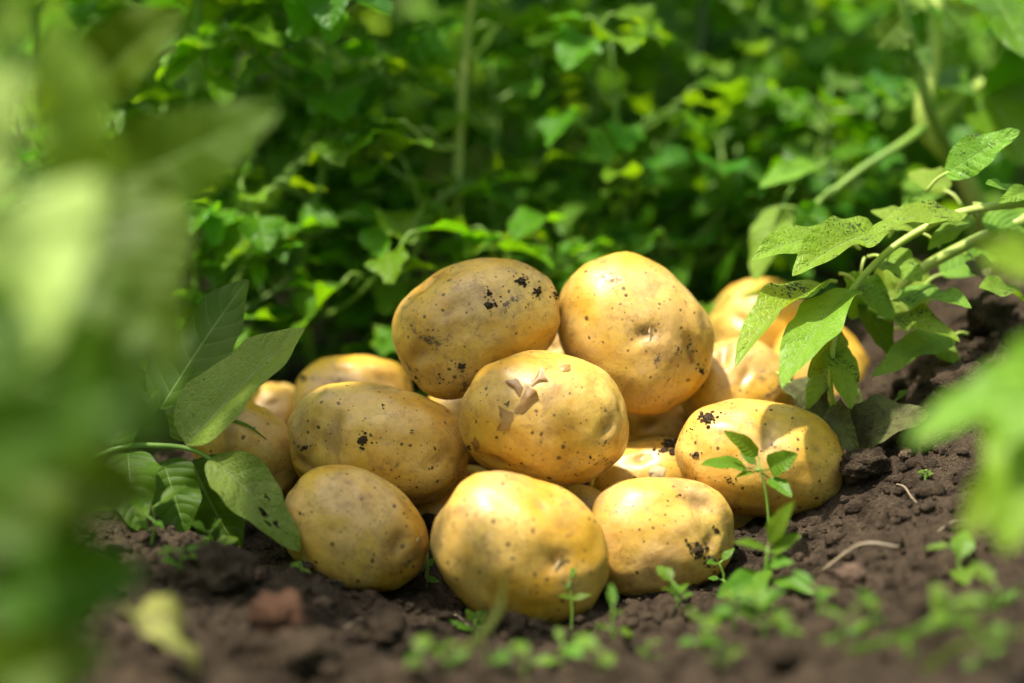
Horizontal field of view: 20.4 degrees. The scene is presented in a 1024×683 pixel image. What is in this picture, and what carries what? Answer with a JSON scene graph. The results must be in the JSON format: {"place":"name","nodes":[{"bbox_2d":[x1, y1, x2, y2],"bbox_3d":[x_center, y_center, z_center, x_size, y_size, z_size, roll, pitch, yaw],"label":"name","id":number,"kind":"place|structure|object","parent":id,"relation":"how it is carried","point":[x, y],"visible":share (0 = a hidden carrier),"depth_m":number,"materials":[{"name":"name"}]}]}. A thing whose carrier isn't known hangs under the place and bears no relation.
{"place":"outdoors","nodes":[
{"label":"outdoors","id":0,"kind":"place"},
{"bbox_2d":[0,0,1023,682],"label":"ground","id":1,"kind":"structure","parent":0,"point":[1006,666],"depth_m":1.49,"materials":[{"name":"soil"}]},
{"bbox_2d":[0,0,180,322],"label":"weed","id":2,"kind":"object","parent":1,"relation":"on","point":[78,17],"visible":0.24,"depth_m":1.92,"materials":[{"name":"green plant"}]},
{"bbox_2d":[9,101,208,254],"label":"weed","id":3,"kind":"object","parent":1,"relation":"on","point":[29,157],"visible":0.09,"depth_m":1.80,"materials":[{"name":"green plant"}]},
{"bbox_2d":[0,3,279,682],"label":"potato plant","id":4,"kind":"object","parent":1,"relation":"on","point":[92,263],"visible":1,"depth_m":1.08,"materials":[{"name":"green plant"}]},
{"bbox_2d":[121,594,197,676],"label":"fallen leaf","id":5,"kind":"object","parent":1,"relation":"on","point":[160,618],"visible":1,"depth_m":1.31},
{"bbox_2d":[134,485,186,543],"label":"seedling","id":6,"kind":"object","parent":1,"relation":"on","point":[169,494],"visible":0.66,"depth_m":1.52,"materials":[{"name":"green plant"}]},
{"bbox_2d":[32,0,338,323],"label":"weed","id":7,"kind":"object","parent":1,"relation":"on","point":[222,87],"visible":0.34,"depth_m":1.83,"materials":[{"name":"green plant"}]},
{"bbox_2d":[107,279,304,551],"bbox_3d":[-0.237,-0.224,1.440,0.244,0.724,0.347,0,10,0],"label":"potato plant","id":8,"kind":"object","parent":1,"relation":"on","point":[209,393],"visible":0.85,"depth_m":1.58,"materials":[{"name":"green plant"}]},
{"bbox_2d":[189,519,237,545],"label":"seedling","id":9,"kind":"object","parent":1,"relation":"on","point":[224,539],"visible":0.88,"depth_m":1.53,"materials":[{"name":"green plant"}]},
{"bbox_2d":[170,541,260,595],"bbox_3d":[-0.158,0.123,1.501,0.046,0.034,0.040,3,11,19],"label":"soil clod","id":10,"kind":"object","parent":1,"relation":"on","point":[217,568],"visible":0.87,"depth_m":1.49,"materials":[{"name":"soil"}]},
{"bbox_2d":[157,543,198,571],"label":"seedling","id":11,"kind":"object","parent":10,"relation":"on","point":[166,548],"visible":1,"depth_m":1.49,"materials":[{"name":"green plant"}]},
{"bbox_2d":[182,283,275,348],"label":"weed","id":12,"kind":"object","parent":1,"relation":"on","point":[192,295],"visible":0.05,"depth_m":1.76,"materials":[{"name":"green plant"}]},
{"bbox_2d":[110,10,367,279],"bbox_3d":[-0.172,-0.309,1.960,0.273,0.666,0.269,0,10,0],"label":"weed","id":13,"kind":"object","parent":1,"relation":"on","point":[329,188],"visible":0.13,"depth_m":1.92,"materials":[{"name":"green plant"}]},
{"bbox_2d":[190,401,299,496],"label":"potato","id":14,"kind":"object","parent":1,"relation":"on","point":[272,452],"visible":0.38,"depth_m":1.63,"materials":[{"name":"food"}]},
{"bbox_2d":[232,419,266,439],"bbox_3d":[-0.151,0.050,1.626,0.023,0.012,0.006,0,10,0],"label":"grass clipping","id":15,"kind":"object","parent":14,"relation":"on","point":[244,424],"depth_m":1.62,"materials":[{"name":"green plant"}]},
{"bbox_2d":[153,44,368,239],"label":"weed","id":16,"kind":"object","parent":1,"relation":"on","point":[236,196],"visible":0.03,"depth_m":2.19,"materials":[{"name":"green plant"}]},
{"bbox_2d":[248,383,294,424],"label":"potato","id":17,"kind":"object","parent":1,"relation":"on","point":[275,399],"visible":0.21,"depth_m":1.73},
{"bbox_2d":[155,3,392,376],"bbox_3d":[-0.150,-0.104,1.945,0.238,0.262,0.175,-5,11,-28],"label":"weed","id":18,"kind":"object","parent":1,"relation":"on","point":[219,57],"visible":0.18,"depth_m":1.93,"materials":[{"name":"green plant"}]},
{"bbox_2d":[185,137,370,382],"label":"weed","id":19,"kind":"object","parent":1,"relation":"on","point":[215,215],"visible":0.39,"depth_m":1.78,"materials":[{"name":"green plant"}]},
{"bbox_2d":[142,0,415,355],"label":"weed","id":20,"kind":"object","parent":1,"relation":"on","point":[265,91],"visible":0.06,"depth_m":1.95,"materials":[{"name":"green plant"}]},
{"bbox_2d":[245,589,312,634],"bbox_3d":[-0.115,0.138,1.412,0.034,0.027,0.031,8,13,39],"label":"soil clod","id":21,"kind":"object","parent":1,"relation":"on","point":[272,613],"visible":0.69,"depth_m":1.40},
{"bbox_2d":[261,626,339,677],"bbox_3d":[-0.101,0.149,1.351,0.034,0.024,0.040,6,12,30],"label":"soil clod","id":22,"kind":"object","parent":1,"relation":"on","point":[301,652],"visible":0.99,"depth_m":1.34,"materials":[{"name":"soil"}]},
{"bbox_2d":[291,561,310,572],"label":"seedling","id":23,"kind":"object","parent":1,"relation":"on","point":[296,564],"visible":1,"depth_m":1.54,"materials":[{"name":"green plant"}]},
{"bbox_2d":[156,0,481,366],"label":"weed","id":24,"kind":"object","parent":1,"relation":"on","point":[297,20],"visible":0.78,"depth_m":1.79,"materials":[{"name":"green plant"}]},
{"bbox_2d":[313,596,332,609],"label":"stone","id":25,"kind":"object","parent":1,"relation":"on","point":[325,602],"visible":1,"depth_m":1.49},
{"bbox_2d":[292,355,412,411],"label":"potato","id":26,"kind":"object","parent":1,"relation":"on","point":[340,369],"visible":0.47,"depth_m":1.70,"materials":[{"name":"food"}]},
{"bbox_2d":[285,465,428,591],"bbox_3d":[-0.087,0.104,1.575,0.085,0.066,0.060,24,0,0],"label":"potato","id":27,"kind":"object","parent":1,"relation":"on","point":[360,530],"visible":0.84,"depth_m":1.55,"materials":[{"name":"food"}]},
{"bbox_2d":[271,0,480,323],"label":"weed","id":28,"kind":"object","parent":1,"relation":"on","point":[390,77],"visible":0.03,"depth_m":2.12,"materials":[{"name":"green plant"}]},
{"bbox_2d":[287,382,468,505],"bbox_3d":[-0.077,0.059,1.629,0.105,0.069,0.068,9,0,0],"label":"potato","id":29,"kind":"object","parent":1,"relation":"on","point":[411,446],"visible":0.84,"depth_m":1.60,"materials":[{"name":"food"}]},
{"bbox_2d":[392,258,559,399],"bbox_3d":[-0.020,-0.010,1.643,0.099,0.074,0.068,-25,0,0],"label":"potato","id":30,"kind":"object","parent":29,"relation":"on","point":[457,327],"visible":0.94,"depth_m":1.62,"materials":[{"name":"food"}]},
{"bbox_2d":[271,16,487,361],"bbox_3d":[-0.082,-0.088,1.901,0.154,0.253,0.194,0,10,0],"label":"weed","id":31,"kind":"object","parent":1,"relation":"on","point":[356,250],"visible":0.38,"depth_m":1.86,"materials":[{"name":"green plant"}]},
{"bbox_2d":[357,610,407,647],"bbox_3d":[-0.066,0.145,1.440,0.026,0.019,0.033,0,10,1],"label":"soil clod","id":32,"kind":"object","parent":1,"relation":"on","point":[380,629],"visible":1,"depth_m":1.43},
{"bbox_2d":[407,636,431,671],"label":"seedling","id":33,"kind":"object","parent":1,"relation":"on","point":[421,642],"visible":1,"depth_m":1.33,"materials":[{"name":"green plant"}]},
{"bbox_2d":[366,0,474,262],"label":"weed","id":34,"kind":"object","parent":1,"relation":"on","point":[412,151],"visible":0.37,"depth_m":1.83,"materials":[{"name":"green plant"}]},
{"bbox_2d":[420,541,438,587],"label":"seedling","id":35,"kind":"object","parent":1,"relation":"on","point":[429,563],"visible":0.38,"depth_m":1.60,"materials":[{"name":"green plant"}]},
{"bbox_2d":[287,116,574,397],"bbox_3d":[-0.052,-0.046,1.821,0.219,0.198,0.155,0,10,0],"label":"weed","id":36,"kind":"object","parent":1,"relation":"on","point":[374,238],"visible":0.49,"depth_m":1.80,"materials":[{"name":"green plant"}]},
{"bbox_2d":[287,0,591,327],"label":"weed","id":37,"kind":"object","parent":1,"relation":"on","point":[361,310],"visible":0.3,"depth_m":1.87,"materials":[{"name":"green plant"}]},
{"bbox_2d":[430,640,469,672],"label":"seedling","id":38,"kind":"object","parent":1,"relation":"on","point":[459,655],"visible":1,"depth_m":1.34,"materials":[{"name":"green plant"}]},
{"bbox_2d":[415,465,489,514],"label":"potato","id":39,"kind":"object","parent":1,"relation":"on","point":[435,507],"visible":0.06,"depth_m":1.64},
{"bbox_2d":[429,396,478,464],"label":"potato","id":40,"kind":"object","parent":1,"relation":"on","point":[454,406],"visible":0.03,"depth_m":1.70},
{"bbox_2d":[433,609,487,634],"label":"seedling","id":41,"kind":"object","parent":1,"relation":"on","point":[477,617],"visible":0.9,"depth_m":1.52,"materials":[{"name":"green plant"}]},
{"bbox_2d":[460,572,506,654],"bbox_3d":[-0.014,0.131,1.361,0.027,0.045,0.003,6,12,31],"label":"grass sprout","id":42,"kind":"object","parent":1,"relation":"on","point":[476,639],"depth_m":1.36,"materials":[{"name":"green plant"}]},
{"bbox_2d":[330,26,643,301],"bbox_3d":[-0.013,-0.091,1.885,0.170,0.229,0.168,8,13,38],"label":"weed","id":43,"kind":"object","parent":1,"relation":"on","point":[442,115],"visible":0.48,"depth_m":1.87,"materials":[{"name":"green plant"}]},
{"bbox_2d":[479,642,511,662],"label":"seedling","id":44,"kind":"object","parent":1,"relation":"on","point":[502,655],"visible":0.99,"depth_m":1.34,"materials":[{"name":"green plant"}]},
{"bbox_2d":[0,0,1019,271],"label":"foliage","id":45,"kind":"object","parent":1,"relation":"on","point":[16,26],"visible":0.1,"depth_m":2.52,"materials":[{"name":"green plant"}]},
{"bbox_2d":[430,471,608,624],"bbox_3d":[0.004,0.114,1.545,0.099,0.083,0.073,28,0,0],"label":"potato","id":46,"kind":"object","parent":1,"relation":"on","point":[536,540],"visible":0.91,"depth_m":1.52,"materials":[{"name":"food"}]},
{"bbox_2d":[422,214,625,300],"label":"weed","id":47,"kind":"object","parent":1,"relation":"on","point":[602,242],"visible":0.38,"depth_m":1.80,"materials":[{"name":"green plant"}]},
{"bbox_2d":[511,642,536,678],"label":"seedling","id":48,"kind":"object","parent":1,"relation":"on","point":[519,647],"visible":1,"depth_m":1.35,"materials":[{"name":"green plant"}]},
{"bbox_2d":[403,0,647,273],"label":"weed","id":49,"kind":"object","parent":1,"relation":"on","point":[541,179],"visible":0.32,"depth_m":2.04,"materials":[{"name":"green plant"}]},
{"bbox_2d":[83,265,1023,682],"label":"soil crumbs","id":50,"kind":"object","parent":1,"relation":"on","point":[249,639],"visible":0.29,"depth_m":1.48,"materials":[{"name":"soil"}]},
{"bbox_2d":[547,333,563,353],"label":"potato","id":51,"kind":"object","parent":1,"relation":"on","point":[555,346],"visible":0.02,"depth_m":1.73,"materials":[{"name":"food"}]},
{"bbox_2d":[532,627,582,666],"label":"seedling","id":52,"kind":"object","parent":1,"relation":"on","point":[574,649],"visible":0.87,"depth_m":1.39,"materials":[{"name":"green plant"}]},
{"bbox_2d":[430,0,702,275],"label":"weed","id":53,"kind":"object","parent":1,"relation":"on","point":[507,145],"visible":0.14,"depth_m":2.16,"materials":[{"name":"green plant"}]},
{"bbox_2d":[557,568,590,629],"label":"seedling","id":54,"kind":"object","parent":1,"relation":"on","point":[578,596],"visible":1,"depth_m":1.51,"materials":[{"name":"green plant"}]},
{"bbox_2d":[563,484,600,509],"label":"potato","id":55,"kind":"object","parent":1,"relation":"on","point":[586,495],"visible":0.03,"depth_m":1.62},
{"bbox_2d":[458,350,628,487],"bbox_3d":[0.019,0.043,1.600,0.097,0.076,0.070,8,0,0],"label":"potato","id":56,"kind":"object","parent":55,"relation":"on","point":[558,419],"visible":0.97,"depth_m":1.57,"materials":[{"name":"food"}]},
{"bbox_2d":[573,634,615,672],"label":"seedling","id":57,"kind":"object","parent":1,"relation":"on","point":[585,641],"visible":0.97,"depth_m":1.36,"materials":[{"name":"green plant"}]},
{"bbox_2d":[441,0,783,291],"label":"weed","id":58,"kind":"object","parent":1,"relation":"on","point":[771,67],"visible":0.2,"depth_m":1.97,"materials":[{"name":"green plant"}]},
{"bbox_2d":[596,583,633,638],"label":"seedling","id":59,"kind":"object","parent":1,"relation":"on","point":[612,595],"visible":1,"depth_m":1.46,"materials":[{"name":"green plant"}]},
{"bbox_2d":[589,437,682,491],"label":"potato","id":60,"kind":"object","parent":1,"relation":"on","point":[650,457],"visible":0.41,"depth_m":1.64,"materials":[{"name":"food"}]},
{"bbox_2d":[557,252,714,415],"bbox_3d":[0.071,-0.005,1.659,0.081,0.099,0.072,-42,0,0],"label":"potato","id":61,"kind":"object","parent":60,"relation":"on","point":[638,328],"visible":0.93,"depth_m":1.63,"materials":[{"name":"food"}]},
{"bbox_2d":[636,640,661,659],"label":"seedling","id":62,"kind":"object","parent":1,"relation":"on","point":[642,651],"visible":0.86,"depth_m":1.41,"materials":[{"name":"green plant"}]},
{"bbox_2d":[627,405,687,441],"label":"potato","id":63,"kind":"object","parent":1,"relation":"on","point":[670,424],"visible":0.12,"depth_m":1.70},
{"bbox_2d":[504,5,812,315],"bbox_3d":[0.095,-0.099,1.863,0.199,0.247,0.208,0,10,0],"label":"weed","id":64,"kind":"object","parent":1,"relation":"on","point":[610,140],"visible":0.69,"depth_m":1.84,"materials":[{"name":"green plant"}]},
{"bbox_2d":[590,477,734,596],"bbox_3d":[0.083,0.108,1.585,0.083,0.067,0.061,-8,0,0],"label":"potato","id":65,"kind":"object","parent":1,"relation":"on","point":[682,528],"visible":0.86,"depth_m":1.56,"materials":[{"name":"food"}]},
{"bbox_2d":[498,0,846,296],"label":"weed","id":66,"kind":"object","parent":1,"relation":"on","point":[529,128],"visible":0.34,"depth_m":2.00,"materials":[{"name":"green plant"}]},
{"bbox_2d":[656,566,692,608],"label":"seedling","id":67,"kind":"object","parent":1,"relation":"on","point":[674,589],"visible":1,"depth_m":1.51,"materials":[{"name":"green plant"}]},
{"bbox_2d":[556,118,853,297],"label":"weed","id":68,"kind":"object","parent":1,"relation":"on","point":[748,212],"visible":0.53,"depth_m":1.85,"materials":[{"name":"green plant"}]},
{"bbox_2d":[678,606,733,649],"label":"seedling","id":69,"kind":"object","parent":1,"relation":"on","point":[712,621],"visible":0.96,"depth_m":1.38,"materials":[{"name":"green plant"}]},
{"bbox_2d":[707,548,734,583],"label":"seedling","id":70,"kind":"object","parent":1,"relation":"on","point":[726,554],"visible":0.73,"depth_m":1.56,"materials":[{"name":"green plant"}]},
{"bbox_2d":[699,635,746,671],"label":"seedling","id":71,"kind":"object","parent":1,"relation":"on","point":[712,640],"visible":1,"depth_m":1.34,"materials":[{"name":"green plant"}]},
{"bbox_2d":[615,0,833,297],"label":"weed","id":72,"kind":"object","parent":1,"relation":"on","point":[710,37],"visible":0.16,"depth_m":2.04,"materials":[{"name":"green plant"}]},
{"bbox_2d":[681,337,792,417],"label":"potato","id":73,"kind":"object","parent":1,"relation":"on","point":[751,375],"visible":0.43,"depth_m":1.67,"materials":[{"name":"food"}]},
{"bbox_2d":[719,586,759,631],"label":"seedling","id":74,"kind":"object","parent":1,"relation":"on","point":[745,590],"visible":0.7,"depth_m":1.43,"materials":[{"name":"green plant"}]},
{"bbox_2d":[732,512,754,529],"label":"potato","id":75,"kind":"object","parent":1,"relation":"on","point":[740,520],"visible":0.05,"depth_m":1.64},
{"bbox_2d":[701,430,797,521],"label":"seedling","id":76,"kind":"object","parent":1,"relation":"on","point":[779,462],"visible":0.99,"depth_m":1.55,"materials":[{"name":"green plant"}]},
{"bbox_2d":[685,0,814,293],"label":"weed","id":77,"kind":"object","parent":1,"relation":"on","point":[767,31],"visible":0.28,"depth_m":1.95,"materials":[{"name":"green plant"}]},
{"bbox_2d":[709,278,803,349],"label":"potato","id":78,"kind":"object","parent":1,"relation":"on","point":[727,315],"visible":0.32,"depth_m":1.78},
{"bbox_2d":[675,398,844,516],"bbox_3d":[0.142,0.067,1.624,0.099,0.067,0.064,10,0,0],"label":"potato","id":79,"kind":"object","parent":1,"relation":"on","point":[813,476],"visible":0.81,"depth_m":1.60,"materials":[{"name":"food"}]},
{"bbox_2d":[634,0,885,298],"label":"weed","id":80,"kind":"object","parent":1,"relation":"on","point":[735,13],"visible":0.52,"depth_m":1.93,"materials":[{"name":"green plant"}]},
{"bbox_2d":[733,588,790,637],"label":"seedling","id":81,"kind":"object","parent":1,"relation":"on","point":[763,597],"visible":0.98,"depth_m":1.39,"materials":[{"name":"green plant"}]},
{"bbox_2d":[717,501,814,597],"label":"seedling","id":82,"kind":"object","parent":1,"relation":"on","point":[740,578],"visible":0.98,"depth_m":1.50,"materials":[{"name":"green plant"}]},
{"bbox_2d":[762,634,808,671],"bbox_3d":[0.126,0.145,1.325,0.018,0.019,0.026,-5,11,-28],"label":"soil clod","id":83,"kind":"object","parent":1,"relation":"on","point":[783,652],"visible":1,"depth_m":1.32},
{"bbox_2d":[774,610,804,635],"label":"seedling","id":84,"kind":"object","parent":1,"relation":"on","point":[782,620],"visible":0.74,"depth_m":1.37,"materials":[{"name":"green plant"}]},
{"bbox_2d":[634,0,961,230],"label":"weed","id":85,"kind":"object","parent":1,"relation":"on","point":[648,78],"visible":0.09,"depth_m":2.22,"materials":[{"name":"green plant"}]},
{"bbox_2d":[653,64,973,300],"bbox_3d":[0.202,-0.100,1.882,0.158,0.171,0.208,-9,13,-41],"label":"weed","id":86,"kind":"object","parent":1,"relation":"on","point":[879,86],"visible":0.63,"depth_m":1.87,"materials":[{"name":"green plant"}]},
{"bbox_2d":[793,571,836,614],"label":"seedling","id":87,"kind":"object","parent":1,"relation":"on","point":[821,593],"visible":0.98,"depth_m":1.43,"materials":[{"name":"green plant"}]},
{"bbox_2d":[773,328,869,405],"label":"potato","id":88,"kind":"object","parent":1,"relation":"on","point":[858,352],"visible":0.12,"depth_m":1.74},
{"bbox_2d":[710,0,969,275],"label":"weed","id":89,"kind":"object","parent":1,"relation":"on","point":[816,57],"visible":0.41,"depth_m":2.02,"materials":[{"name":"green plant"}]},
{"bbox_2d":[820,604,865,646],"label":"seedling","id":90,"kind":"object","parent":1,"relation":"on","point":[835,612],"visible":1,"depth_m":1.34,"materials":[{"name":"green plant"}]},
{"bbox_2d":[835,563,866,587],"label":"stone","id":91,"kind":"object","parent":1,"relation":"on","point":[848,574],"visible":1,"depth_m":1.48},
{"bbox_2d":[821,542,899,571],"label":"dry stalk","id":92,"kind":"object","parent":1,"relation":"on","point":[829,565],"visible":1,"depth_m":1.51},
{"bbox_2d":[701,0,1023,246],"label":"weed","id":93,"kind":"object","parent":1,"relation":"on","point":[896,190],"visible":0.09,"depth_m":2.25,"materials":[{"name":"green plant"}]},
{"bbox_2d":[839,447,890,484],"bbox_3d":[0.200,0.070,1.608,0.036,0.021,0.026,-10,14,-44],"label":"soil clod","id":94,"kind":"object","parent":1,"relation":"on","point":[860,466],"visible":1,"depth_m":1.60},
{"bbox_2d":[714,0,1023,302],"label":"potato plant","id":95,"kind":"object","parent":1,"relation":"on","point":[993,101],"visible":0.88,"depth_m":1.81,"materials":[{"name":"green plant"}]},
{"bbox_2d":[853,591,884,629],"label":"seedling","id":96,"kind":"object","parent":1,"relation":"on","point":[868,597],"visible":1,"depth_m":1.35,"materials":[{"name":"green plant"}]},
{"bbox_2d":[735,128,1023,452],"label":"potato plant","id":97,"kind":"object","parent":1,"relation":"on","point":[898,282],"visible":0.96,"depth_m":1.64,"materials":[{"name":"green plant"}]},
{"bbox_2d":[898,447,913,459],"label":"stone","id":98,"kind":"object","parent":1,"relation":"on","point":[905,453],"visible":1,"depth_m":1.62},
{"bbox_2d":[789,0,1023,244],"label":"weed","id":99,"kind":"object","parent":1,"relation":"on","point":[961,46],"visible":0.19,"depth_m":2.08,"materials":[{"name":"green plant"}]},
{"bbox_2d":[900,618,939,658],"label":"seedling","id":100,"kind":"object","parent":1,"relation":"on","point":[906,642],"visible":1,"depth_m":1.32,"materials":[{"name":"green plant"}]},
{"bbox_2d":[844,589,1023,653],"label":"grass sprout","id":101,"kind":"object","parent":1,"relation":"on","point":[876,643],"depth_m":1.30,"materials":[{"name":"green plant"}]},
{"bbox_2d":[861,2,1023,253],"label":"weed","id":102,"kind":"object","parent":1,"relation":"on","point":[973,72],"visible":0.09,"depth_m":2.32,"materials":[{"name":"green plant"}]},
{"bbox_2d":[925,533,974,584],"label":"seedling","id":103,"kind":"object","parent":1,"relation":"on","point":[962,546],"visible":0.92,"depth_m":1.47,"materials":[{"name":"green plant"}]},
{"bbox_2d":[930,360,984,402],"bbox_3d":[0.261,0.025,1.639,0.042,0.028,0.038,-7,12,-36],"label":"soil clod","id":104,"kind":"object","parent":1,"relation":"on","point":[957,374],"visible":0.51,"depth_m":1.63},
{"bbox_2d":[930,583,987,628],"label":"seedling","id":105,"kind":"object","parent":1,"relation":"on","point":[940,600],"visible":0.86,"depth_m":1.33,"materials":[{"name":"green plant"}]},
{"bbox_2d":[907,234,1023,552],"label":"potato plant","id":106,"kind":"object","parent":1,"relation":"on","point":[993,393],"visible":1,"depth_m":1.20,"materials":[{"name":"green plant"}]},
{"bbox_2d":[961,618,1010,668],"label":"seedling","id":107,"kind":"object","parent":1,"relation":"on","point":[972,624],"visible":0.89,"depth_m":1.29,"materials":[{"name":"green plant"}]},
{"bbox_2d":[966,290,1017,333],"bbox_3d":[0.285,-0.018,1.701,0.036,0.030,0.027,-7,12,-35],"label":"soil clod","id":108,"kind":"object","parent":1,"relation":"on","point":[988,312],"visible":0.94,"depth_m":1.69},
{"bbox_2d":[971,562,1017,612],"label":"seedling","id":109,"kind":"object","parent":1,"relation":"on","point":[985,572],"visible":0.8,"depth_m":1.39,"materials":[{"name":"green plant"}]},
{"bbox_2d":[919,630,1023,671],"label":"grass sprout","id":110,"kind":"object","parent":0,"point":[937,659],"depth_m":1.27,"materials":[{"name":"green plant"}]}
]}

